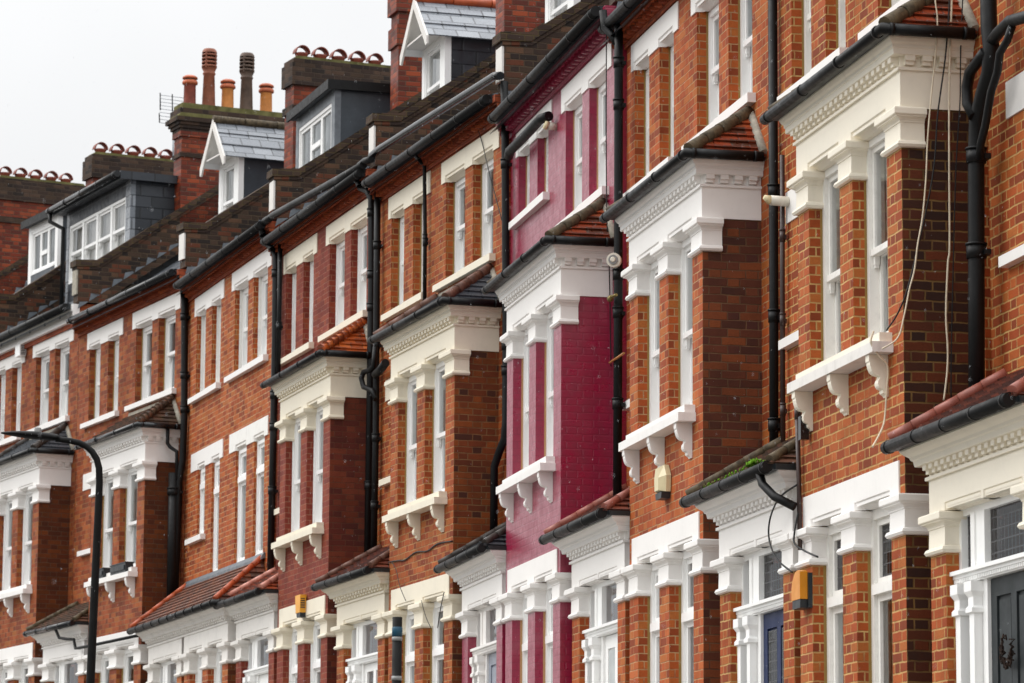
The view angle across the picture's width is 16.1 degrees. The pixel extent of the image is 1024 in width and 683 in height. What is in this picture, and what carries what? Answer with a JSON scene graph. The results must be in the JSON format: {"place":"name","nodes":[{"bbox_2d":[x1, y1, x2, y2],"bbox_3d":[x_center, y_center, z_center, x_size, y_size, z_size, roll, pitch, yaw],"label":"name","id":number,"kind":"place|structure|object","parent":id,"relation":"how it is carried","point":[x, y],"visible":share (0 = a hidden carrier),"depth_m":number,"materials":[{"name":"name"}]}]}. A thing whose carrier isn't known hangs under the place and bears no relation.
{"place":"outdoors","nodes":[
{"label":"outdoors","id":0,"kind":"place"},
{"bbox_2d":[0,0,390,184],"label":"sky","id":1,"kind":"structure","parent":0,"point":[55,106],"materials":[{"name":"white"}]},
{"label":"pavement","id":2,"kind":"structure","parent":0,"visible":0},
{"bbox_2d":[391,617,402,682],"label":"sign post","id":3,"kind":"object","parent":2,"relation":"on","point":[397,630],"visible":1,"depth_m":24.95,"materials":[{"name":"black metal"}]},
{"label":"road","id":4,"kind":"structure","parent":0,"visible":0},
{"bbox_2d":[1,427,102,682],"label":"street lamp","id":5,"kind":"object","parent":4,"relation":"on","point":[36,434],"visible":1,"depth_m":34.81,"materials":[{"name":"black metal"}]},
{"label":"front paving","id":6,"kind":"structure","parent":0,"visible":0},
{"bbox_2d":[0,166,84,293],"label":"terraced house","id":7,"kind":"structure","parent":6,"relation":"on","point":[22,198],"depth_m":76.23,"materials":[{"name":"brick"}]},
{"bbox_2d":[0,142,173,332],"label":"terraced house","id":8,"kind":"structure","parent":6,"relation":"on","point":[29,301],"depth_m":71.04,"materials":[{"name":"orange brick"}]},
{"bbox_2d":[0,48,284,682],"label":"terraced house","id":9,"kind":"structure","parent":6,"relation":"on","point":[137,243],"depth_m":66.08,"materials":[{"name":"orange brick"}]},
{"bbox_2d":[1,374,5,439],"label":"window","id":10,"kind":"structure","parent":9,"relation":"in","point":[4,376],"depth_m":69.30,"materials":[{"name":"white paint"}]},
{"bbox_2d":[1,667,7,682],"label":"window","id":11,"kind":"structure","parent":9,"relation":"in","point":[4,671],"depth_m":66.10,"materials":[{"name":"white paint"}]},
{"bbox_2d":[3,498,12,589],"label":"window","id":12,"kind":"structure","parent":9,"relation":"in","point":[8,518],"depth_m":66.52,"materials":[{"name":"white paint"}]},
{"bbox_2d":[17,367,21,430],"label":"window","id":13,"kind":"structure","parent":9,"relation":"in","point":[20,369],"depth_m":68.38,"materials":[{"name":"white paint"}]},
{"bbox_2d":[15,344,25,357],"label":"vent cover","id":14,"kind":"object","parent":9,"relation":"attached to","point":[20,351],"visible":1,"depth_m":67.71,"materials":[{"name":"white paint"}]},
{"bbox_2d":[20,661,27,682],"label":"window","id":15,"kind":"structure","parent":9,"relation":"in","point":[24,668],"depth_m":65.04,"materials":[{"name":"white paint"}]},
{"bbox_2d":[23,491,32,584],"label":"window","id":16,"kind":"structure","parent":9,"relation":"in","point":[28,514],"depth_m":65.45,"materials":[{"name":"white paint"}]},
{"bbox_2d":[41,355,49,424],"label":"window","id":17,"kind":"structure","parent":9,"relation":"in","point":[46,360],"depth_m":67.06,"materials":[{"name":"white paint"}]},
{"bbox_2d":[60,346,69,416],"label":"window","id":18,"kind":"structure","parent":9,"relation":"in","point":[65,352],"depth_m":66.03,"materials":[{"name":"white paint"}]},
{"bbox_2d":[159,93,182,155],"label":"television aerial","id":19,"kind":"object","parent":9,"relation":"attached to","point":[160,98],"visible":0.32,"depth_m":71.81,"materials":[{"name":"metal"}]},
{"bbox_2d":[22,45,390,682],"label":"terraced house","id":20,"kind":"structure","parent":6,"relation":"on","point":[133,374],"depth_m":60.87,"materials":[{"name":"orange brick"}]},
{"bbox_2d":[95,348,100,417],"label":"window","id":21,"kind":"structure","parent":20,"relation":"in","point":[98,352],"depth_m":64.08,"materials":[{"name":"white paint"}]},
{"bbox_2d":[99,567,109,578],"bbox_3d":[-6.856,3.887,60.523,0.160,0.167,0.612,4,-10,-24],"label":"window box","id":22,"kind":"object","parent":20,"relation":"on","point":[103,571],"visible":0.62,"depth_m":60.27,"materials":[{"name":"plastic"}]},
{"bbox_2d":[100,654,108,682],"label":"window","id":23,"kind":"structure","parent":20,"relation":"in","point":[104,676],"depth_m":60.80,"materials":[{"name":"white paint"}]},
{"bbox_2d":[102,476,113,567],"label":"window","id":24,"kind":"structure","parent":20,"relation":"in","point":[108,498],"depth_m":61.23,"materials":[{"name":"white paint"}]},
{"bbox_2d":[114,340,118,409],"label":"window","id":25,"kind":"structure","parent":20,"relation":"in","point":[116,373],"depth_m":63.12,"materials":[{"name":"white paint"}]},
{"bbox_2d":[109,561,133,575],"bbox_3d":[-6.422,3.738,59.572,0.160,0.167,0.828,4,-10,-24],"label":"window box","id":26,"kind":"object","parent":20,"relation":"on","point":[118,568],"visible":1,"depth_m":59.41,"materials":[{"name":"plastic"}]},
{"bbox_2d":[123,649,133,682],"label":"window","id":27,"kind":"structure","parent":20,"relation":"in","point":[128,671],"depth_m":59.71,"materials":[{"name":"white paint"}]},
{"bbox_2d":[125,468,137,566],"bbox_3d":[-6.143,2.923,59.816,0.202,1.712,0.906,4,-10,-24],"label":"window","id":28,"kind":"structure","parent":20,"relation":"in","point":[131,512],"depth_m":60.14,"materials":[{"name":"white paint"}]},
{"bbox_2d":[141,325,151,399],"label":"window","id":29,"kind":"structure","parent":20,"relation":"in","point":[147,332],"depth_m":61.74,"materials":[{"name":"white paint"}]},
{"bbox_2d":[164,314,175,390],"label":"window","id":30,"kind":"structure","parent":20,"relation":"in","point":[171,321],"depth_m":60.65,"materials":[{"name":"white paint"}]},
{"bbox_2d":[126,0,421,682],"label":"terraced house","id":31,"kind":"structure","parent":6,"relation":"on","point":[235,327],"depth_m":55.67,"materials":[{"name":"orange brick"}]},
{"bbox_2d":[197,655,201,682],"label":"window","id":32,"kind":"structure","parent":31,"relation":"in","point":[199,676],"depth_m":55.43,"materials":[{"name":"white paint"}]},
{"bbox_2d":[199,468,204,533],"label":"window","id":33,"kind":"structure","parent":31,"relation":"in","point":[202,480],"depth_m":58.10,"materials":[{"name":"white paint"}]},
{"bbox_2d":[203,316,205,388],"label":"window","id":34,"kind":"structure","parent":31,"relation":"in","point":[205,316],"depth_m":58.82,"materials":[{"name":"white paint"}]},
{"bbox_2d":[213,461,219,570],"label":"window","id":35,"kind":"structure","parent":31,"relation":"in","point":[217,465],"depth_m":57.12,"materials":[{"name":"white paint"}]},
{"bbox_2d":[216,648,221,682],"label":"window","id":36,"kind":"structure","parent":31,"relation":"in","point":[219,653],"depth_m":54.26,"materials":[{"name":"white paint"}]},
{"bbox_2d":[218,306,220,381],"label":"window","id":37,"kind":"structure","parent":31,"relation":"in","point":[220,306],"depth_m":57.81,"materials":[{"name":"white paint"}]},
{"bbox_2d":[237,447,246,561],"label":"window","id":38,"kind":"structure","parent":31,"relation":"in","point":[242,453],"depth_m":55.60,"materials":[{"name":"white paint"}]},
{"bbox_2d":[242,288,247,366],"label":"window","id":39,"kind":"structure","parent":31,"relation":"in","point":[245,292],"depth_m":56.32,"materials":[{"name":"white paint"}]},
{"bbox_2d":[255,438,264,554],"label":"window","id":40,"kind":"structure","parent":31,"relation":"in","point":[260,444],"depth_m":54.50,"materials":[{"name":"white paint"}]},
{"bbox_2d":[260,274,267,355],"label":"window","id":41,"kind":"structure","parent":31,"relation":"in","point":[264,297],"depth_m":55.17,"materials":[{"name":"white paint"}]},
{"bbox_2d":[213,0,544,682],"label":"terraced house","id":42,"kind":"structure","parent":6,"relation":"on","point":[325,388],"depth_m":49.90,"materials":[{"name":"red brick"}]},
{"bbox_2d":[259,674,267,682],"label":"front door","id":43,"kind":"structure","parent":42,"relation":"in","point":[262,678],"depth_m":51.82,"materials":[{"name":"white paint"}]},
{"bbox_2d":[293,273,295,350],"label":"window","id":44,"kind":"structure","parent":42,"relation":"in","point":[294,302],"depth_m":53.47,"materials":[{"name":"white paint"}]},
{"bbox_2d":[291,628,297,682],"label":"window","id":45,"kind":"structure","parent":42,"relation":"in","point":[294,651],"depth_m":50.20,"materials":[{"name":"white paint"}]},
{"bbox_2d":[293,418,300,530],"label":"window","id":46,"kind":"structure","parent":42,"relation":"in","point":[297,442],"depth_m":50.64,"materials":[{"name":"white paint"}]},
{"bbox_2d":[295,594,305,617],"bbox_3d":[-2.872,3.599,49.224,0.086,0.301,0.281,3,-9,-17],"label":"alarm box","id":47,"kind":"object","parent":42,"relation":"attached to","point":[300,605],"visible":1,"depth_m":49.12,"materials":[{"name":"yellow plastic"}]},
{"bbox_2d":[310,261,313,341],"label":"window","id":48,"kind":"structure","parent":42,"relation":"in","point":[312,268],"depth_m":52.50,"materials":[{"name":"white paint"}]},
{"bbox_2d":[312,620,320,682],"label":"window","id":49,"kind":"structure","parent":42,"relation":"in","point":[316,652],"depth_m":49.08,"materials":[{"name":"white paint"}]},
{"bbox_2d":[314,406,323,522],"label":"window","id":50,"kind":"structure","parent":42,"relation":"in","point":[318,490],"depth_m":49.52,"materials":[{"name":"white paint"}]},
{"bbox_2d":[337,240,344,324],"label":"window","id":51,"kind":"structure","parent":42,"relation":"in","point":[341,247],"depth_m":51.08,"materials":[{"name":"white paint"}]},
{"bbox_2d":[358,226,366,311],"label":"window","id":52,"kind":"structure","parent":42,"relation":"in","point":[363,232],"depth_m":49.98,"materials":[{"name":"white paint"}]},
{"bbox_2d":[310,0,608,682],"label":"terraced house","id":53,"kind":"structure","parent":6,"relation":"on","point":[443,428],"depth_m":44.53,"materials":[{"name":"orange brick"}]},
{"bbox_2d":[365,662,377,682],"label":"front door","id":54,"kind":"structure","parent":53,"relation":"in","point":[372,667],"depth_m":46.48,"materials":[{"name":"white paint"}]},
{"bbox_2d":[399,217,403,304],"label":"window","id":55,"kind":"structure","parent":53,"relation":"in","point":[401,266],"depth_m":48.13,"materials":[{"name":"white paint"}]},
{"bbox_2d":[405,610,414,682],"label":"window","id":56,"kind":"structure","parent":53,"relation":"in","point":[410,634],"depth_m":44.84,"materials":[{"name":"white paint"}]},
{"bbox_2d":[406,375,416,502],"bbox_3d":[-1.135,1.227,44.982,0.146,1.669,0.853,3,-9,-17],"label":"window","id":57,"kind":"structure","parent":53,"relation":"in","point":[411,454],"depth_m":45.29,"materials":[{"name":"white paint"}]},
{"bbox_2d":[389,540,452,562],"bbox_3d":[-1.123,2.567,44.087,0.018,0.081,2.732,3,-9,-17],"label":"wall cable","id":58,"kind":"object","parent":53,"relation":"attached to","point":[421,551],"depth_m":43.96,"materials":[{"name":"black plastic"}]},
{"bbox_2d":[421,204,422,291],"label":"window","id":59,"kind":"structure","parent":53,"relation":"in","point":[422,204],"depth_m":47.15,"materials":[{"name":"white paint"}]},
{"bbox_2d":[432,601,443,682],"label":"window","id":60,"kind":"structure","parent":53,"relation":"in","point":[437,633],"depth_m":43.73,"materials":[{"name":"white paint"}]},
{"bbox_2d":[433,361,445,492],"bbox_3d":[-0.767,1.048,43.844,0.146,1.669,0.884,3,-9,-17],"label":"window","id":61,"kind":"structure","parent":53,"relation":"in","point":[440,383],"depth_m":44.17,"materials":[{"name":"white paint"}]},
{"bbox_2d":[454,177,464,272],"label":"window","id":62,"kind":"structure","parent":53,"relation":"in","point":[459,242],"depth_m":45.73,"materials":[{"name":"white paint"}]},
{"bbox_2d":[456,109,501,220],"bbox_3d":[-0.344,-2.148,44.170,0.134,1.680,1.423,4,-10,-24],"label":"wall cable","id":63,"kind":"object","parent":53,"relation":"attached to","point":[489,173],"depth_m":43.97,"materials":[{"name":"plastic"}]},
{"bbox_2d":[482,159,492,256],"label":"window","id":64,"kind":"structure","parent":53,"relation":"in","point":[487,189],"depth_m":44.64,"materials":[{"name":"white paint"}]},
{"bbox_2d":[433,0,626,682],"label":"terraced house","id":65,"kind":"structure","parent":6,"relation":"on","point":[566,431],"depth_m":38.96,"materials":[{"name":"paint"}]},
{"bbox_2d":[489,652,495,682],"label":"front door","id":66,"kind":"structure","parent":65,"relation":"in","point":[492,657],"depth_m":41.32,"materials":[{"name":"grey paint"}]},
{"bbox_2d":[522,594,527,682],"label":"window","id":67,"kind":"structure","parent":65,"relation":"in","point":[525,616],"depth_m":39.61,"materials":[{"name":"white paint"}]},
{"bbox_2d":[523,329,528,468],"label":"window","id":68,"kind":"structure","parent":65,"relation":"in","point":[526,349],"depth_m":40.07,"materials":[{"name":"white paint"}]},
{"bbox_2d":[527,155,529,204],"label":"window","id":69,"kind":"structure","parent":65,"relation":"in","point":[528,158],"depth_m":42.95,"materials":[{"name":"white paint"}]},
{"bbox_2d":[546,138,547,191],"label":"window","id":70,"kind":"structure","parent":65,"relation":"in","point":[547,138],"depth_m":41.94,"materials":[{"name":"white paint"}]},
{"bbox_2d":[545,583,552,682],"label":"window","id":71,"kind":"structure","parent":65,"relation":"in","point":[549,608],"depth_m":38.46,"materials":[{"name":"white paint"}]},
{"bbox_2d":[543,121,556,130],"bbox_3d":[0.428,-2.444,41.020,0.158,0.106,0.104,2,-9,-12],"label":"flue pipe","id":72,"kind":"object","parent":65,"relation":"attached to","point":[547,125],"visible":1,"depth_m":40.98,"materials":[{"name":"white plastic"}]},
{"bbox_2d":[546,311,553,455],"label":"window","id":73,"kind":"structure","parent":65,"relation":"in","point":[550,332],"depth_m":38.92,"materials":[{"name":"white paint"}]},
{"bbox_2d":[574,105,581,209],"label":"window","id":74,"kind":"structure","parent":65,"relation":"in","point":[578,113],"depth_m":40.44,"materials":[{"name":"white paint"}]},
{"bbox_2d":[598,82,605,187],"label":"window","id":75,"kind":"structure","parent":65,"relation":"in","point":[602,90],"depth_m":39.32,"materials":[{"name":"white paint"}]},
{"bbox_2d":[606,35,611,365],"bbox_3d":[1.016,-1.633,38.112,0.075,3.830,0.019,6,-11,-33],"label":"loose cable","id":76,"kind":"object","parent":65,"relation":"attached to","point":[606,194],"visible":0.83,"depth_m":38.10,"materials":[{"name":"black plastic"}]},
{"bbox_2d":[607,293,617,301],"bbox_3d":[1.023,-0.447,37.325,0.072,0.065,0.306,2,-9,-11],"label":"pipe","id":77,"kind":"object","parent":65,"relation":"attached to","point":[610,298],"visible":1,"depth_m":37.30,"materials":[{"name":"gold metal"}]},
{"bbox_2d":[606,253,621,267],"bbox_3d":[1.050,-0.841,37.397,0.150,0.150,0.101,-2,-9,15],"label":"flue terminal","id":78,"kind":"object","parent":65,"relation":"attached to","point":[613,260],"visible":1,"depth_m":37.37,"materials":[{"name":"white plastic"}]},
{"bbox_2d":[609,352,624,363],"bbox_3d":[1.079,0.170,37.254,0.024,0.064,0.435,3,-10,-18],"label":"overflow pipe","id":79,"kind":"object","parent":65,"relation":"attached to","point":[617,357],"visible":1,"depth_m":37.23,"materials":[{"name":"orange metal"}]},
{"bbox_2d":[538,0,768,682],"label":"terraced house","id":80,"kind":"structure","parent":6,"relation":"on","point":[692,204],"depth_m":33.81,"materials":[{"name":"orange brick"}]},
{"bbox_2d":[605,633,617,682],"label":"front door","id":81,"kind":"structure","parent":80,"relation":"in","point":[611,641],"depth_m":36.03,"materials":[{"name":"white paint"}]},
{"bbox_2d":[646,69,648,174],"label":"window","id":82,"kind":"structure","parent":80,"relation":"in","point":[647,71],"depth_m":37.69,"materials":[{"name":"white paint"}]},
{"bbox_2d":[649,260,658,422],"bbox_3d":[1.467,0.018,34.517,0.145,1.662,0.850,2,-9,-12],"label":"window","id":83,"kind":"structure","parent":80,"relation":"in","point":[654,285],"depth_m":34.85,"materials":[{"name":"white paint"}]},
{"bbox_2d":[650,564,659,682],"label":"window","id":84,"kind":"structure","parent":80,"relation":"in","point":[655,592],"depth_m":34.37,"materials":[{"name":"white paint"}]},
{"bbox_2d":[654,465,670,500],"bbox_3d":[1.386,1.303,33.536,0.105,0.315,0.290,2,-9,-12],"label":"alarm box","id":85,"kind":"object","parent":80,"relation":"attached to","point":[662,483],"visible":1,"depth_m":33.44,"materials":[{"name":"beige plastic"}]},
{"bbox_2d":[670,45,673,156],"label":"window","id":86,"kind":"structure","parent":80,"relation":"in","point":[672,48],"depth_m":36.68,"materials":[{"name":"white paint"}]},
{"bbox_2d":[680,237,692,405],"bbox_3d":[1.716,-0.165,33.353,0.145,1.662,0.880,2,-9,-12],"label":"window","id":87,"kind":"structure","parent":80,"relation":"in","point":[686,343],"depth_m":33.69,"materials":[{"name":"white paint"}]},
{"bbox_2d":[681,551,693,682],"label":"window","id":88,"kind":"structure","parent":80,"relation":"in","point":[687,587],"depth_m":33.23,"materials":[{"name":"white paint"}]},
{"bbox_2d":[708,4,718,124],"bbox_3d":[2.054,-2.637,34.901,0.145,1.275,0.820,2,-9,-12],"label":"window","id":89,"kind":"structure","parent":80,"relation":"in","point":[713,16],"depth_m":35.22,"materials":[{"name":"white paint"}]},
{"bbox_2d":[740,0,752,97],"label":"window","id":90,"kind":"structure","parent":80,"relation":"in","point":[746,82],"depth_m":34.10,"materials":[{"name":"white paint"}]},
{"bbox_2d":[679,0,1023,682],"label":"terraced house","id":91,"kind":"structure","parent":6,"relation":"on","point":[846,175],"depth_m":28.15,"materials":[{"name":"orange brick"}]},
{"bbox_2d":[703,458,765,487],"bbox_3d":[1.868,1.093,30.564,0.122,0.070,1.883,2,-9,-13],"label":"moss","id":92,"kind":"object","parent":91,"relation":"on","point":[752,462],"visible":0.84,"depth_m":30.10,"materials":[{"name":"green plant"}]},
{"bbox_2d":[763,609,783,682],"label":"front door","id":93,"kind":"structure","parent":91,"relation":"in","point":[773,622],"depth_m":30.43,"materials":[{"name":"blue paint"}]},
{"bbox_2d":[763,195,789,206],"bbox_3d":[2.334,-1.241,31.961,0.249,0.093,0.090,2,-9,-12],"label":"flue pipe","id":94,"kind":"object","parent":91,"relation":"attached to","point":[773,200],"visible":1,"depth_m":31.93,"materials":[{"name":"white plastic"}]},
{"bbox_2d":[768,484,797,572],"bbox_3d":[2.192,1.553,29.465,0.036,0.713,0.709,3,-9,-15],"label":"loose cable","id":95,"kind":"object","parent":91,"relation":"attached to","point":[776,558],"visible":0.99,"depth_m":29.63,"materials":[{"name":"plastic"}]},
{"bbox_2d":[791,570,812,609],"bbox_3d":[2.324,1.990,29.039,0.100,0.305,0.260,2,-9,-12],"label":"alarm box","id":96,"kind":"object","parent":91,"relation":"attached to","point":[802,591],"visible":1,"depth_m":28.94,"materials":[{"name":"plastic"}]},
{"bbox_2d":[798,416,808,440],"bbox_3d":[2.347,0.699,29.149,0.070,0.190,0.070,2,-9,-12],"label":"junction box","id":97,"kind":"object","parent":91,"relation":"attached to","point":[803,432],"visible":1,"depth_m":29.11,"materials":[{"name":"black plastic"}]},
{"bbox_2d":[793,512,818,557],"bbox_3d":[2.336,1.540,28.852,0.054,0.429,0.660,2,-9,-9],"label":"loose cable","id":98,"kind":"object","parent":91,"relation":"attached to","point":[798,547],"visible":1,"depth_m":29.14,"materials":[{"name":"black plastic"}]},
{"bbox_2d":[804,0,810,75],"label":"window","id":99,"kind":"structure","parent":91,"relation":"in","point":[807,3],"depth_m":32.11,"materials":[{"name":"white paint"}]},
{"bbox_2d":[822,163,840,359],"bbox_3d":[2.665,-0.618,28.980,0.145,1.662,0.850,2,-9,-12],"label":"window","id":100,"kind":"structure","parent":91,"relation":"in","point":[831,195],"depth_m":29.31,"materials":[{"name":"white paint"}]},
{"bbox_2d":[826,525,843,682],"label":"window","id":101,"kind":"structure","parent":91,"relation":"in","point":[834,567],"depth_m":28.81,"materials":[{"name":"white paint"}]},
{"bbox_2d":[838,0,845,46],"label":"window","id":102,"kind":"structure","parent":91,"relation":"in","point":[841,3],"depth_m":31.09,"materials":[{"name":"white paint"}]},
{"bbox_2d":[866,131,887,337],"bbox_3d":[2.937,-0.801,27.820,0.196,1.662,0.880,2,-9,-12],"label":"window","id":103,"kind":"structure","parent":91,"relation":"in","point":[876,183],"depth_m":28.16,"materials":[{"name":"white paint"}]},
{"bbox_2d":[870,331,888,447],"bbox_3d":[2.751,0.362,27.075,0.199,0.878,0.086,9,-12,-43],"label":"loose cable","id":104,"kind":"object","parent":91,"relation":"attached to","point":[887,382],"visible":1,"depth_m":27.10,"materials":[{"name":"white plastic"}]},
{"bbox_2d":[871,508,892,682],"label":"window","id":105,"kind":"structure","parent":91,"relation":"in","point":[881,552],"depth_m":27.65,"materials":[{"name":"white paint"}]},
{"bbox_2d":[882,0,937,348],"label":"loose cable","id":106,"kind":"object","parent":91,"relation":"attached to","point":[924,188],"visible":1,"depth_m":26.93,"materials":[{"name":"white plastic"}]},
{"bbox_2d":[886,0,949,330],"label":"loose cable","id":107,"kind":"object","parent":91,"relation":"attached to","point":[932,171],"visible":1,"depth_m":26.99,"materials":[{"name":"grey plastic"}]},
{"bbox_2d":[943,0,952,400],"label":"loose cable","id":108,"kind":"object","parent":91,"relation":"attached to","point":[946,292],"visible":1,"depth_m":26.96,"materials":[{"name":"plastic"}]},
{"bbox_2d":[950,0,962,397],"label":"loose cable","id":109,"kind":"object","parent":91,"relation":"attached to","point":[954,218],"visible":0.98,"depth_m":26.98,"materials":[{"name":"plastic"}]},
{"bbox_2d":[880,0,1023,682],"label":"terraced house","id":110,"kind":"structure","parent":6,"relation":"on","point":[972,521],"depth_m":25.77,"materials":[{"name":"orange brick"}]},
{"bbox_2d":[999,634,1015,669],"bbox_3d":[3.391,2.123,24.824,0.040,0.254,0.258,2,-9,-12],"label":"wreath","id":111,"kind":"object","parent":110,"relation":"attached to","point":[1007,664],"visible":0.99,"depth_m":24.82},
{"bbox_2d":[991,571,1023,682],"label":"front door","id":112,"kind":"structure","parent":110,"relation":"in","point":[1007,592],"depth_m":24.96,"materials":[{"name":"grey paint"}]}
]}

